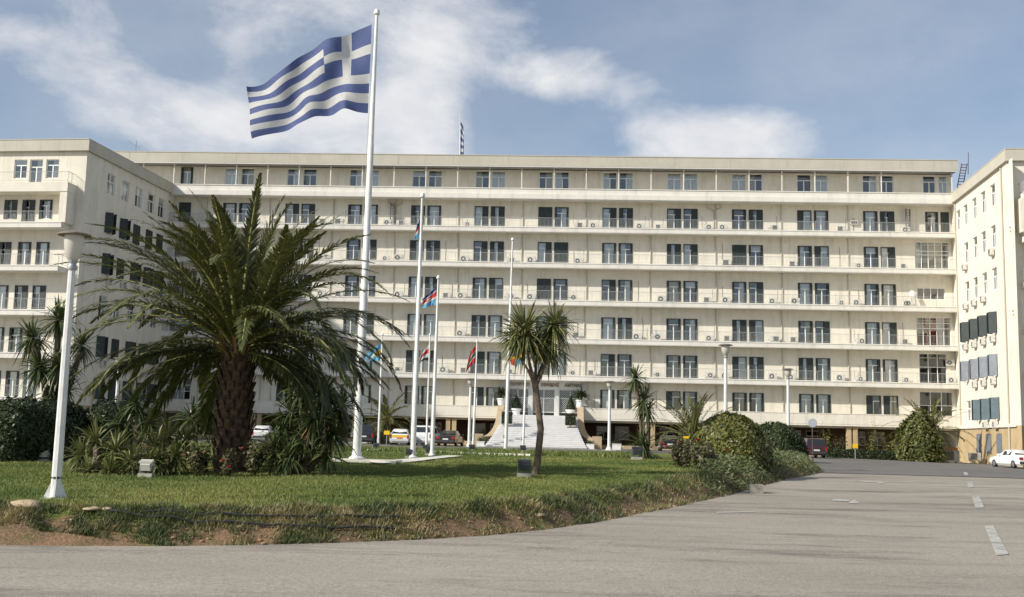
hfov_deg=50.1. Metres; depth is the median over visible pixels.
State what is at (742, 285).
window
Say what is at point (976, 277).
window
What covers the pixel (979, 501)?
lane dash
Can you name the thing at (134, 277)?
window
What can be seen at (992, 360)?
window
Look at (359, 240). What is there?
window
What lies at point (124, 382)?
window
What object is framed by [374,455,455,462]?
garden path
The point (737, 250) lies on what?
window
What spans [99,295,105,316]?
window
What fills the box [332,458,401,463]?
flagpole plinth
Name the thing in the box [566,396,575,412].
potted plant
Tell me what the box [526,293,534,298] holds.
air conditioner
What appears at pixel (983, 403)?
window
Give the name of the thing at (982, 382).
air conditioner
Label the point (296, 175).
window
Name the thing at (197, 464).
rose bush
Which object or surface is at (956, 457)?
air conditioner
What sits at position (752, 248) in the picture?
window
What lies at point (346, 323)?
window
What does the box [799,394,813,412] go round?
window
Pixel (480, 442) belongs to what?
potted plant
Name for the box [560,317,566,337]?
window
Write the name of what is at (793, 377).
air conditioner
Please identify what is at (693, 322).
window
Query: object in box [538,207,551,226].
window
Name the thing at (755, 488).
concrete block
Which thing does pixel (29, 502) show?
rock
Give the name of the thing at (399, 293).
air conditioner
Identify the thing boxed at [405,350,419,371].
window
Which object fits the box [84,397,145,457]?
clipped hedge
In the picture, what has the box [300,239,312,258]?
window
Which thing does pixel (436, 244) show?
window
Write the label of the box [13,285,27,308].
window
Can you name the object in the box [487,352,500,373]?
window
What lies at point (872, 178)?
window
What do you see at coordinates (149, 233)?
window
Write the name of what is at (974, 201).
window
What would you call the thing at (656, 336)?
air conditioner
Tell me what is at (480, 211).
window
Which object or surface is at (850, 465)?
forecourt road
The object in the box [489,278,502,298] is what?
window
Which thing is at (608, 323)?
window
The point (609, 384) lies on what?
street lamp
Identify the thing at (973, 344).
air conditioner
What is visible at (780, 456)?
rosemary cover
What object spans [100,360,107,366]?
air conditioner
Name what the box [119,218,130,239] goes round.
window
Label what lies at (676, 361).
window
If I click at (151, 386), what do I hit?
window
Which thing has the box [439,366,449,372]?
air conditioner
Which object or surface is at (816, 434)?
window
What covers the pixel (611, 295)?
window
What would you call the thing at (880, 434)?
window
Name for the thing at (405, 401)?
window
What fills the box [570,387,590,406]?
potted plant
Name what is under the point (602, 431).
window
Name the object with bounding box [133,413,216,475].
yucca clump
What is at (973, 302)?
air conditioner
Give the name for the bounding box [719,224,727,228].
air conditioner
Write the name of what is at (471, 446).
floodlight
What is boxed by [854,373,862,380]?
air conditioner
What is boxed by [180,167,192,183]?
window
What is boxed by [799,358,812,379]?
window
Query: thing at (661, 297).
air conditioner
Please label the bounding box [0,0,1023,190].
sky
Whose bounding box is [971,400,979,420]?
window
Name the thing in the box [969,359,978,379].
window
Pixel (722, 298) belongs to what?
air conditioner
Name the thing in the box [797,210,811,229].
window
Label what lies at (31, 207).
window
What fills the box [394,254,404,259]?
air conditioner
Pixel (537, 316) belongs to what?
window
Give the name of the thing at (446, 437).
parked car
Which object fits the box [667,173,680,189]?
window
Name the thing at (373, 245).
window
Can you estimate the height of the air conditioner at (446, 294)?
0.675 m
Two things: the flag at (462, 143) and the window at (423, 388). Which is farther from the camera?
the flag at (462, 143)
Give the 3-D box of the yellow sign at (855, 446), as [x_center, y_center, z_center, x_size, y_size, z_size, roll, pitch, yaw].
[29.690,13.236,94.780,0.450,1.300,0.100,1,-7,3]
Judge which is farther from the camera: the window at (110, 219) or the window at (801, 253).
the window at (801, 253)
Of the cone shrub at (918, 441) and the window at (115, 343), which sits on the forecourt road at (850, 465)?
the cone shrub at (918, 441)
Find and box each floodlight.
[37,449,49,461]
[137,459,154,477]
[405,449,412,457]
[425,446,429,455]
[469,444,474,451]
[517,459,530,476]
[520,445,525,451]
[631,446,641,459]
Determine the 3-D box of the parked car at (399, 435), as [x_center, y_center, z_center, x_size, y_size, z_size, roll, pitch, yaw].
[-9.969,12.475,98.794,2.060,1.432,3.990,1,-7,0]
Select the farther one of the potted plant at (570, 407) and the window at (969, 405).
the potted plant at (570, 407)
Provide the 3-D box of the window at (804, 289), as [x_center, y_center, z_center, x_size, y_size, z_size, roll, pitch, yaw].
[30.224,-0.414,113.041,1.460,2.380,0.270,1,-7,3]
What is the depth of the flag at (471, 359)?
68.15 m
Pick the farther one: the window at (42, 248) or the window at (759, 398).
the window at (759, 398)
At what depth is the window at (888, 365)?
111.70 m
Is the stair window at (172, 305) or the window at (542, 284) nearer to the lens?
the window at (542, 284)
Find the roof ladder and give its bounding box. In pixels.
[957,152,968,186]
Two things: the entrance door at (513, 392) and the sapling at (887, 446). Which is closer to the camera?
the sapling at (887, 446)
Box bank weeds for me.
[0,458,820,545]
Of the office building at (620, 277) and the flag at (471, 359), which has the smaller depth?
the flag at (471, 359)
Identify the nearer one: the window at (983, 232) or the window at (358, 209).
the window at (983, 232)
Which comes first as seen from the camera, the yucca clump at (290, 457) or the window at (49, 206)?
the yucca clump at (290, 457)
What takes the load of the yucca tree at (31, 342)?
on the lawn at (16, 533)
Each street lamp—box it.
[26,353,30,395]
[44,230,91,498]
[113,357,125,400]
[462,378,474,446]
[604,381,615,450]
[718,344,732,410]
[782,368,793,424]
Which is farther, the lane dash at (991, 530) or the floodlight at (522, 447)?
the floodlight at (522, 447)
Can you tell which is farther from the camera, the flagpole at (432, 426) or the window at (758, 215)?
the window at (758, 215)
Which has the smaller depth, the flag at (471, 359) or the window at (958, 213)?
the flag at (471, 359)
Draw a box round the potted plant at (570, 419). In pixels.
[565,413,575,427]
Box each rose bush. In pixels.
[181,432,214,475]
[219,447,238,475]
[239,429,272,475]
[663,430,705,466]
[688,439,727,469]
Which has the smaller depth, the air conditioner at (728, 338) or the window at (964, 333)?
the window at (964, 333)
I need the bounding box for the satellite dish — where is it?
[909,291,916,297]
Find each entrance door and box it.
[509,388,528,414]
[532,389,554,415]
[559,389,579,416]
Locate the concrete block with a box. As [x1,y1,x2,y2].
[748,484,762,492]
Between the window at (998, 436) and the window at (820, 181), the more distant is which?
the window at (820, 181)
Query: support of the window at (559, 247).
in the office building at (620, 277)
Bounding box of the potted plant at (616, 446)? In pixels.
[611,437,621,449]
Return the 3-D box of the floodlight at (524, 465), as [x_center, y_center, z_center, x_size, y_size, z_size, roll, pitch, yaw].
[0.370,5.171,32.902,0.428,0.679,0.326,1,-7,3]
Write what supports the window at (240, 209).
in the office building at (620, 277)
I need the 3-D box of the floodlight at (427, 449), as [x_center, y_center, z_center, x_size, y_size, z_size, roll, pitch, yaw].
[-3.827,7.092,50.468,0.360,0.595,0.274,1,-7,3]
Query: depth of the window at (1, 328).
97.92 m
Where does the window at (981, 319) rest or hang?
in the office building at (987, 208)
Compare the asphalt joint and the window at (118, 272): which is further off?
the window at (118, 272)
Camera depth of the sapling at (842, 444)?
99.26 m
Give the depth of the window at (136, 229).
108.60 m
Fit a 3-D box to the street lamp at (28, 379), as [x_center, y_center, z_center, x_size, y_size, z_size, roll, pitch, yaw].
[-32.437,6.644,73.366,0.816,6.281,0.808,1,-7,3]
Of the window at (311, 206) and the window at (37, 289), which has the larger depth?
the window at (311, 206)
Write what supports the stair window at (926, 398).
in the office building at (620, 277)
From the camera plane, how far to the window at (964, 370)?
106.84 m
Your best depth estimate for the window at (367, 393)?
113.95 m
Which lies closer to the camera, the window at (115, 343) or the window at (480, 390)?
the window at (115, 343)
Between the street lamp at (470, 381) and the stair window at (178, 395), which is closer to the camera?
the street lamp at (470, 381)
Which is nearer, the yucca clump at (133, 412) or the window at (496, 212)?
the yucca clump at (133, 412)
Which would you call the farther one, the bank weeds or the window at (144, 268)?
the window at (144, 268)
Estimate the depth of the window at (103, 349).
101.20 m
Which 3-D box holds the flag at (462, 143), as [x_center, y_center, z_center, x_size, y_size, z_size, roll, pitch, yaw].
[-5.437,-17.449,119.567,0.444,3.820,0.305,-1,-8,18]
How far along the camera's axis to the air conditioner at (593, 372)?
112.40 m
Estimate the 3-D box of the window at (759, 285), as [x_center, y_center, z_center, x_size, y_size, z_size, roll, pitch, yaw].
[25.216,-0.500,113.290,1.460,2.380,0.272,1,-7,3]
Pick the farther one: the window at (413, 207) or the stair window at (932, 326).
the window at (413, 207)
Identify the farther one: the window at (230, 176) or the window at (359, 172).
the window at (230, 176)
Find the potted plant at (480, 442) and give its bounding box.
[476,436,484,446]
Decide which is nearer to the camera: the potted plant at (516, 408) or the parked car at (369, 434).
the parked car at (369, 434)
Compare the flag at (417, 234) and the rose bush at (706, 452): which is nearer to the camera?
the rose bush at (706, 452)
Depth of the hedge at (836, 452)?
97.22 m
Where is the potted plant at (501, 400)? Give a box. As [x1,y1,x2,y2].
[491,384,511,405]
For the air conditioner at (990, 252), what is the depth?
98.76 m
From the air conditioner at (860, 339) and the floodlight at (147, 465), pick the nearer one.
the floodlight at (147, 465)
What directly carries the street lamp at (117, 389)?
on the forecourt road at (850, 465)
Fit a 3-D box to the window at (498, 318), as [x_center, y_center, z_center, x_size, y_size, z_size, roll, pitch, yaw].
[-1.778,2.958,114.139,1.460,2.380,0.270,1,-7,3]
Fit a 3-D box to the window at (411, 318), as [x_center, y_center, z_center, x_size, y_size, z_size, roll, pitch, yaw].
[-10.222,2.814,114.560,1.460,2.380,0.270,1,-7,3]
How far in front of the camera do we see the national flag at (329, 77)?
42.13 m
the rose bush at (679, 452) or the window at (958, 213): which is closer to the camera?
the rose bush at (679, 452)
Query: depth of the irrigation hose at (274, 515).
19.80 m
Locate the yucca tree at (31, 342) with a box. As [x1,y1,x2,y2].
[5,294,104,401]
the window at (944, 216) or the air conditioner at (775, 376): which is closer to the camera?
the air conditioner at (775, 376)
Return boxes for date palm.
[41,173,412,471]
[348,390,421,443]
[649,391,742,447]
[882,394,981,462]
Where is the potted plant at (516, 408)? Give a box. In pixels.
[511,395,520,414]
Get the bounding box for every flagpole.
[349,9,379,458]
[376,333,383,445]
[409,193,424,457]
[425,333,430,444]
[429,275,439,455]
[471,340,478,449]
[503,238,513,448]
[521,352,526,444]
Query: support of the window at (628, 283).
in the office building at (620, 277)
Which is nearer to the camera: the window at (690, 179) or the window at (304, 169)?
the window at (690, 179)
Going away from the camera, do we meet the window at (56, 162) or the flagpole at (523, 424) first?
the flagpole at (523, 424)
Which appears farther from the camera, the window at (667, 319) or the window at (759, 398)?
the window at (667, 319)
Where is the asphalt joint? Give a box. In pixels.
[818,472,1001,477]
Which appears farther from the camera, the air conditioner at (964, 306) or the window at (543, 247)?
the window at (543, 247)
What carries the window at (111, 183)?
in the office building at (50, 189)
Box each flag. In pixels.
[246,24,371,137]
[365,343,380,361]
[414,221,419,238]
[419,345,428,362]
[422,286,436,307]
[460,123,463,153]
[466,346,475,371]
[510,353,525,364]
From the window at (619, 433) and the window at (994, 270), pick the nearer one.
the window at (994, 270)
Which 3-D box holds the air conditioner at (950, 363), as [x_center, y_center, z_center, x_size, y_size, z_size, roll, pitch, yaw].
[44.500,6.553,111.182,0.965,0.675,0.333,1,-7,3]
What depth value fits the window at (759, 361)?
112.22 m
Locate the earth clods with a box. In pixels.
[2,492,640,544]
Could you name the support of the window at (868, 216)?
in the office building at (620, 277)
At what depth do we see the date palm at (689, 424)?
90.24 m
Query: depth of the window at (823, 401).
111.59 m
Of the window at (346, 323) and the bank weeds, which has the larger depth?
the window at (346, 323)
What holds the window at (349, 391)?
in the office building at (620, 277)
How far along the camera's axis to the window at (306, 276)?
115.61 m
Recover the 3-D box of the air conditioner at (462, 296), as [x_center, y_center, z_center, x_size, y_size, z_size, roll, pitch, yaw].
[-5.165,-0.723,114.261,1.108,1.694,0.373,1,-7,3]
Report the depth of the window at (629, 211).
114.85 m
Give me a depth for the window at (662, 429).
117.34 m
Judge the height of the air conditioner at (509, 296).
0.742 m
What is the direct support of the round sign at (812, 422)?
on the forecourt road at (850, 465)
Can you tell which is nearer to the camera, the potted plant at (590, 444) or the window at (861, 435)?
the potted plant at (590, 444)
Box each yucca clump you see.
[63,415,169,475]
[96,378,215,458]
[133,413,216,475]
[255,369,361,475]
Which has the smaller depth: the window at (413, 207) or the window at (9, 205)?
the window at (9, 205)
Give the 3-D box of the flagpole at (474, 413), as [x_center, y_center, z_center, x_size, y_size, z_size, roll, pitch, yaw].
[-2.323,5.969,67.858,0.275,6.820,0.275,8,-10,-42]
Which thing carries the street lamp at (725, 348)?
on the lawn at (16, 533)
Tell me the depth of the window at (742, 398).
111.97 m
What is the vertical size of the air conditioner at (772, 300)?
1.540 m
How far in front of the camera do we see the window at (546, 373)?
113.18 m
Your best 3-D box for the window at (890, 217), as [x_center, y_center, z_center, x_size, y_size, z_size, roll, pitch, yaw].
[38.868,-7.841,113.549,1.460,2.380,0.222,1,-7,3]
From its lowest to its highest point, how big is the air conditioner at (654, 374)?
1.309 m
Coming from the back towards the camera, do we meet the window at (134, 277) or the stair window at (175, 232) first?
the stair window at (175, 232)
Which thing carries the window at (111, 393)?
in the office building at (50, 189)
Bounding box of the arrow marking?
[833,499,858,502]
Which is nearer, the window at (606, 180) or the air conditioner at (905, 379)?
the air conditioner at (905, 379)
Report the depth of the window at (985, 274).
102.15 m
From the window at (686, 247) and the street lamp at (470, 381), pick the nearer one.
the street lamp at (470, 381)
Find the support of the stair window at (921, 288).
in the office building at (620, 277)
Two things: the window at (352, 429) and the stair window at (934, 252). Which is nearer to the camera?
the stair window at (934, 252)
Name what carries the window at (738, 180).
in the office building at (620, 277)
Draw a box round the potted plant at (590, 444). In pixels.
[586,438,594,448]
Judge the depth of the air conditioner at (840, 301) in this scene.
112.13 m
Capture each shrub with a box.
[688,410,774,465]
[760,420,808,455]
[765,437,773,453]
[890,406,948,462]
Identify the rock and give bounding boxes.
[10,499,41,508]
[83,506,101,510]
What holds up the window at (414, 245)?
in the office building at (620, 277)
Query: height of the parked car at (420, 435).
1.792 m
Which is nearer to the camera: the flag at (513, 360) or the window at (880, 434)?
the flag at (513, 360)
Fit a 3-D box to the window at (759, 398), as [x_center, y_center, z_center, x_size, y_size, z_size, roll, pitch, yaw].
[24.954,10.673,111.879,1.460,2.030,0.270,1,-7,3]
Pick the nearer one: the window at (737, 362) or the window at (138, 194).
the window at (138, 194)
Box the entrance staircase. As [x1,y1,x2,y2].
[474,404,601,449]
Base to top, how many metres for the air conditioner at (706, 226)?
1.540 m
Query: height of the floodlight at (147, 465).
0.622 m
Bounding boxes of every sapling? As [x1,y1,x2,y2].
[819,421,833,447]
[833,433,847,448]
[861,422,878,449]
[877,433,893,450]
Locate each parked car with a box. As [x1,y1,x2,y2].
[252,425,273,441]
[362,425,377,443]
[390,429,410,444]
[416,425,439,444]
[436,430,463,445]
[657,435,679,450]
[804,438,826,457]
[989,450,1023,467]
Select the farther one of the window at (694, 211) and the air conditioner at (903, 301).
the window at (694, 211)
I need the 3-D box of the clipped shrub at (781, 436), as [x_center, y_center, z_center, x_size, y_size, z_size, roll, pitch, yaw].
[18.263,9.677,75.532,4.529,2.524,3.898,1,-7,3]
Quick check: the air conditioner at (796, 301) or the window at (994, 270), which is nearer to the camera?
the window at (994, 270)
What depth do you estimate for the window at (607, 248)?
114.60 m
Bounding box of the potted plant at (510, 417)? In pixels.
[501,411,512,426]
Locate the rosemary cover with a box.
[694,449,820,496]
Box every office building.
[0,138,174,431]
[114,151,959,455]
[951,148,1023,466]
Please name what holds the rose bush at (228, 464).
on the lawn at (16, 533)
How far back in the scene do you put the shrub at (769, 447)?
54.49 m
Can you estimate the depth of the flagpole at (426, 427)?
72.07 m
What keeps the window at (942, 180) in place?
in the office building at (620, 277)
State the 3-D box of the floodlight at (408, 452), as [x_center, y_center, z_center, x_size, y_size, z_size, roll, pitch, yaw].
[-4.320,6.580,45.989,0.328,0.556,0.251,1,-7,3]
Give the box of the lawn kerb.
[367,449,531,455]
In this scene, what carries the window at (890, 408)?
in the office building at (620, 277)
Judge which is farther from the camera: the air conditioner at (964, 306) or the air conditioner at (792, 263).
the air conditioner at (792, 263)
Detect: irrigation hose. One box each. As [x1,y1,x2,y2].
[109,509,397,529]
[141,509,399,517]
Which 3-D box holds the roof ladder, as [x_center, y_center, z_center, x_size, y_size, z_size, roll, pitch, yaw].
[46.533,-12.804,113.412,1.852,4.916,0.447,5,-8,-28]
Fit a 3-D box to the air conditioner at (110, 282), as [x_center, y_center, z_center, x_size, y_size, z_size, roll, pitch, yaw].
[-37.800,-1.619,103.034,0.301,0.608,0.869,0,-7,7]
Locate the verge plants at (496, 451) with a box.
[179,441,663,458]
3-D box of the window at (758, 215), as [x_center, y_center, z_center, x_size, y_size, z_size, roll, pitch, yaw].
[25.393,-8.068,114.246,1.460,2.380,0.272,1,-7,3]
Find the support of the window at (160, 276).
in the office building at (50, 189)
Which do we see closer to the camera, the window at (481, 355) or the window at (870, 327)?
the window at (870, 327)
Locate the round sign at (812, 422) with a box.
[808,418,816,459]
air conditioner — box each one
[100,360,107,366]
[106,277,112,284]
[121,282,127,288]
[317,290,326,295]
[334,210,345,223]
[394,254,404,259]
[394,287,404,296]
[395,360,403,371]
[396,220,404,224]
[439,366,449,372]
[442,293,450,297]
[456,330,466,335]
[457,292,466,297]
[460,256,468,260]
[460,367,467,372]
[506,293,514,298]
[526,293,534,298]
[527,257,536,261]
[567,295,575,299]
[567,363,574,374]
[569,332,578,337]
[573,215,582,226]
[574,258,583,262]
[587,370,596,375]
[632,333,642,339]
[636,216,645,227]
[650,334,660,339]
[652,372,659,376]
[657,287,667,301]
[702,224,711,228]
[703,289,712,301]
[705,327,714,340]
[705,372,713,377]
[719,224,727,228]
[721,297,730,302]
[722,259,730,264]
[723,328,732,340]
[767,373,777,379]
[768,225,777,229]
[768,298,776,302]
[770,336,778,341]
[788,261,797,265]
[789,337,798,342]
[789,366,796,379]
[790,298,799,303]
[835,300,843,304]
[835,374,845,380]
[836,218,845,230]
[852,300,861,304]
[854,330,864,343]
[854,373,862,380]
[898,339,907,344]
[900,377,908,381]
[902,297,911,305]
[945,360,954,366]
[945,450,959,462]
[947,377,956,382]
[961,263,966,270]
[962,303,967,309]
[962,344,967,350]
[968,453,980,461]
[970,299,975,306]
[971,341,976,347]
[971,381,976,387]
[979,295,985,302]
[980,338,985,345]
[980,379,985,386]
[982,422,987,428]
[988,248,993,256]
[989,335,995,342]
[990,378,995,384]
[992,421,997,428]
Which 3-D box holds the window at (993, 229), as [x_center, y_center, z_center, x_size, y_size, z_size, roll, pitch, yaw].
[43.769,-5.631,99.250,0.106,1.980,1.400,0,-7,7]
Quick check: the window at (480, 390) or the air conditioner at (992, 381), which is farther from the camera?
the window at (480, 390)
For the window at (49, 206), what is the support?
in the office building at (50, 189)
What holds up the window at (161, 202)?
in the office building at (50, 189)
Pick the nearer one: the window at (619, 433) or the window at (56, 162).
the window at (56, 162)
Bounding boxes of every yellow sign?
[384,431,389,444]
[853,444,857,458]
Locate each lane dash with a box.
[972,496,983,507]
[985,526,1007,554]
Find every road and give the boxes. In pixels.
[0,473,1023,596]
[160,438,1023,478]
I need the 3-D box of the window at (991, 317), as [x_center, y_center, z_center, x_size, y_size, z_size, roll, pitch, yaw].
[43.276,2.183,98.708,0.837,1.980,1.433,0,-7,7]
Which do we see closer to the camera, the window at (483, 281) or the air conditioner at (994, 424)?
the air conditioner at (994, 424)
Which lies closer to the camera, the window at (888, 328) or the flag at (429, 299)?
the flag at (429, 299)
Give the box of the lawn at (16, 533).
[0,448,821,545]
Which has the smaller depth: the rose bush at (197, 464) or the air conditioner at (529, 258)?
the rose bush at (197, 464)
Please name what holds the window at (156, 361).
in the office building at (50, 189)
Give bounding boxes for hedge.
[0,393,87,461]
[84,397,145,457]
[826,447,898,460]
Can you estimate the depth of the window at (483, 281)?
114.76 m
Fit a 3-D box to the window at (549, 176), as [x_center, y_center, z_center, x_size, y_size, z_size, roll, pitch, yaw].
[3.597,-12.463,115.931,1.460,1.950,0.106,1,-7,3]
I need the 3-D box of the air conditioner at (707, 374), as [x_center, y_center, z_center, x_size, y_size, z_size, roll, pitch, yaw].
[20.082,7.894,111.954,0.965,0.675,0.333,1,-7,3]
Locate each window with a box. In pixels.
[0,242,11,263]
[0,285,8,308]
[0,327,4,351]
[3,200,17,218]
[4,371,18,395]
[8,327,22,351]
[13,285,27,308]
[14,160,26,177]
[17,242,31,263]
[21,200,35,220]
[22,371,35,396]
[29,160,42,181]
[31,285,45,308]
[35,242,49,264]
[39,200,52,218]
[46,160,58,177]
[92,378,104,398]
[95,336,107,357]
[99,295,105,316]
[101,253,113,275]
[104,212,116,234]
[108,173,113,195]
[108,379,119,399]
[110,339,118,359]
[113,299,119,319]
[116,258,124,279]
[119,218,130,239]
[121,181,127,201]
[122,381,133,399]
[124,341,135,359]
[127,305,133,322]
[130,263,141,283]
[132,224,140,244]
[135,187,141,207]
[137,382,145,401]
[138,344,148,363]
[142,267,153,287]
[145,229,152,249]
[146,384,156,402]
[147,193,153,212]
[148,346,158,364]
[151,309,155,328]
[153,271,163,290]
[156,234,162,251]
[158,198,163,217]
[165,378,190,398]
[169,305,189,330]
[174,232,191,256]
[178,202,190,221]
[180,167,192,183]
[223,203,236,221]
[225,168,238,183]
[238,203,251,220]
[241,168,254,184]
[276,383,290,400]
[285,204,298,222]
[287,169,300,184]
[298,275,311,293]
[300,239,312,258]
[301,204,314,222]
[303,169,316,184]
[340,384,354,402]
[342,349,355,370]
[343,313,357,333]
[344,275,358,295]
[346,239,360,258]
[348,204,361,223]
[348,420,353,433]
[349,169,362,185]
[362,240,376,259]
[363,385,370,402]
[364,205,377,223]
[365,170,378,185]
[365,349,371,370]
[366,313,373,333]
[368,276,374,296]
[404,386,418,403]
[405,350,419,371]
[407,314,420,334]
[408,276,422,296]
[409,240,423,259]
[411,205,424,224]
[412,170,425,186]
[421,386,432,403]
[422,350,433,372]
[423,314,435,335]
[424,277,437,297]
[426,240,439,260]
[427,205,440,224]
[428,170,441,186]
[428,422,441,433]
[470,351,484,373]
[471,315,485,336]
[471,423,484,435]
[472,278,486,297]
[472,387,483,405]
[473,241,487,260]
[474,206,488,225]
[475,171,488,186]
[486,387,499,405]
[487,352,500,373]
[488,315,501,336]
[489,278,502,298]
[490,206,504,225]
[490,241,503,261]
[492,171,505,187]
[536,316,548,332]
[537,242,551,261]
[537,279,550,299]
[537,366,547,374]
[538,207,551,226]
[539,172,552,187]
[553,279,566,299]
[553,353,565,374]
[554,207,568,226]
[554,242,567,262]
[555,172,568,187]
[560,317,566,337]
[597,426,607,439]
[600,354,614,375]
[600,390,613,408]
[601,280,615,300]
[601,317,614,338]
[602,208,616,227]
[602,243,615,262]
[603,172,616,188]
[615,426,628,439]
[617,354,631,376]
[617,390,630,408]
[618,243,632,263]
[618,280,631,300]
[618,318,631,338]
[619,172,632,188]
[619,208,632,227]
[660,427,673,436]
[666,318,680,339]
[666,355,680,377]
[666,391,679,409]
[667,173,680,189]
[667,209,680,227]
[667,244,680,263]
[667,281,680,301]
[683,244,697,264]
[683,281,697,301]
[683,319,696,340]
[683,355,696,377]
[683,391,696,409]
[684,173,697,189]
[684,209,697,228]
[732,174,745,190]
[732,209,745,228]
[732,245,745,264]
[732,282,745,302]
[732,320,746,341]
[732,356,746,378]
[732,392,746,410]
[749,210,762,229]
[749,245,762,265]
[749,282,762,302]
[749,320,763,341]
[749,357,763,378]
[749,393,763,411]
[750,174,761,190]
[797,174,810,190]
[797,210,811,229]
[798,246,811,265]
[798,283,812,303]
[798,321,812,342]
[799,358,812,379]
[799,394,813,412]
[806,431,819,437]
[813,175,827,191]
[814,210,827,230]
[814,246,828,266]
[815,283,828,303]
[815,321,829,342]
[816,358,829,380]
[816,394,830,412]
[851,432,865,445]
[862,175,876,191]
[863,211,877,230]
[864,247,877,266]
[864,284,878,304]
[865,322,879,343]
[866,359,880,381]
[866,395,880,413]
[871,432,884,445]
[879,175,892,191]
[880,211,894,230]
[881,247,894,267]
[881,284,895,305]
[882,322,896,343]
[883,359,897,381]
[883,396,898,414]
[914,242,948,268]
[916,317,950,344]
[917,288,944,299]
[919,353,946,382]
[919,391,952,415]
[923,176,934,192]
[925,212,938,231]
[938,176,946,192]
[940,212,948,231]
[957,210,959,229]
[959,361,968,381]
[960,322,968,342]
[964,205,967,224]
[965,242,967,260]
[968,318,977,339]
[968,401,970,420]
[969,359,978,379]
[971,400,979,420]
[973,198,976,218]
[974,237,976,257]
[974,277,977,297]
[976,434,981,452]
[977,315,986,336]
[977,356,987,377]
[979,398,989,419]
[982,191,984,212]
[982,232,985,252]
[984,272,986,293]
[986,311,996,333]
[986,434,991,453]
[987,354,997,375]
[989,397,999,418]
[991,184,994,205]
[992,225,995,246]
[993,267,996,289]
[996,434,1001,453]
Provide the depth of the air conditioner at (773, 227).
113.27 m
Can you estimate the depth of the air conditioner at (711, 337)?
112.28 m
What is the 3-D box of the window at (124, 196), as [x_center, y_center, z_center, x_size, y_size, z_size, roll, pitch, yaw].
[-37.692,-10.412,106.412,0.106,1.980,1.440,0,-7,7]
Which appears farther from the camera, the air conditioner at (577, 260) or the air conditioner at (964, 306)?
the air conditioner at (577, 260)
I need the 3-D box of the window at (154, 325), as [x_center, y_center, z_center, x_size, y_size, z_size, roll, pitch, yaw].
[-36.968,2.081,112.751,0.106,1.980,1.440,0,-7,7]
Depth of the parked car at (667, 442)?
97.53 m
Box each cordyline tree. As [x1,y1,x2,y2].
[487,299,582,474]
[619,364,666,459]
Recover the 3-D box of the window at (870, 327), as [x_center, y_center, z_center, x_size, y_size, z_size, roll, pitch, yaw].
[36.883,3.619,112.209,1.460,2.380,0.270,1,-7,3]
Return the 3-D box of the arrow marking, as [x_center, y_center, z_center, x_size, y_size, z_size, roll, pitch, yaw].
[10.325,6.282,33.980,0.732,0.022,1.787,0,-7,13]
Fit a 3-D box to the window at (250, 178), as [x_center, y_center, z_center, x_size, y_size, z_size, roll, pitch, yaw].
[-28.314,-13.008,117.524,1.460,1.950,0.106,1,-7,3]
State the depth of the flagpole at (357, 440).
41.18 m
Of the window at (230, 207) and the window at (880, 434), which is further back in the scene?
the window at (230, 207)
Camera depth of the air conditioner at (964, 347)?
106.80 m
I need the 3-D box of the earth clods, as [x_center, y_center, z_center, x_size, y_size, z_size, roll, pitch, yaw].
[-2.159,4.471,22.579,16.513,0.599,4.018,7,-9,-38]
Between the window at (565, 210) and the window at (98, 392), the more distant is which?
the window at (565, 210)
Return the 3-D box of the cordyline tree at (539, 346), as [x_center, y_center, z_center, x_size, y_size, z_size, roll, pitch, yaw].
[0.667,2.684,34.622,3.244,5.824,2.761,1,-7,3]
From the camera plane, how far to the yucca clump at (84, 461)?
30.43 m
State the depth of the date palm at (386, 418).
104.45 m
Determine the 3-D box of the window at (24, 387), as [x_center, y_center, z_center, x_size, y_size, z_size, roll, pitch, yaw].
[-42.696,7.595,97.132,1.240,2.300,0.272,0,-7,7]
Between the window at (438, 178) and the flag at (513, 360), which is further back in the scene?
the window at (438, 178)
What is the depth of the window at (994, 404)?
97.38 m
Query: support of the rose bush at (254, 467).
on the lawn at (16, 533)
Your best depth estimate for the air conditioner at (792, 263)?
112.84 m
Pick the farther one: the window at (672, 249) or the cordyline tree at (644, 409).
the window at (672, 249)
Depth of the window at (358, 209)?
116.37 m
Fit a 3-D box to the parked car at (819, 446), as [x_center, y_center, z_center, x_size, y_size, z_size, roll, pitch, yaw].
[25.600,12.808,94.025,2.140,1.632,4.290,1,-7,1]
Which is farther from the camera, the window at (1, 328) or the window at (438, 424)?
the window at (438, 424)
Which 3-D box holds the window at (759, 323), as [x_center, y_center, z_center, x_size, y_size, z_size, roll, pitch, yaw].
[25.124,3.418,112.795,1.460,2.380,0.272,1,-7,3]
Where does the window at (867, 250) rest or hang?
in the office building at (620, 277)
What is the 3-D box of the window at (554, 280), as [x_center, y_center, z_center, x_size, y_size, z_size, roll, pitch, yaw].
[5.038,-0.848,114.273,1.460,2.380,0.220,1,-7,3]
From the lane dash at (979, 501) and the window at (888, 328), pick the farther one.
the window at (888, 328)
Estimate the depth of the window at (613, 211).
114.99 m
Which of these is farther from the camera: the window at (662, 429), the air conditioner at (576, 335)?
the window at (662, 429)
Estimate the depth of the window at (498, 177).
116.20 m
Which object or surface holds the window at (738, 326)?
in the office building at (620, 277)
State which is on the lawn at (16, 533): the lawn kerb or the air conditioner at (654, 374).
the lawn kerb
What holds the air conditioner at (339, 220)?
on the office building at (620, 277)

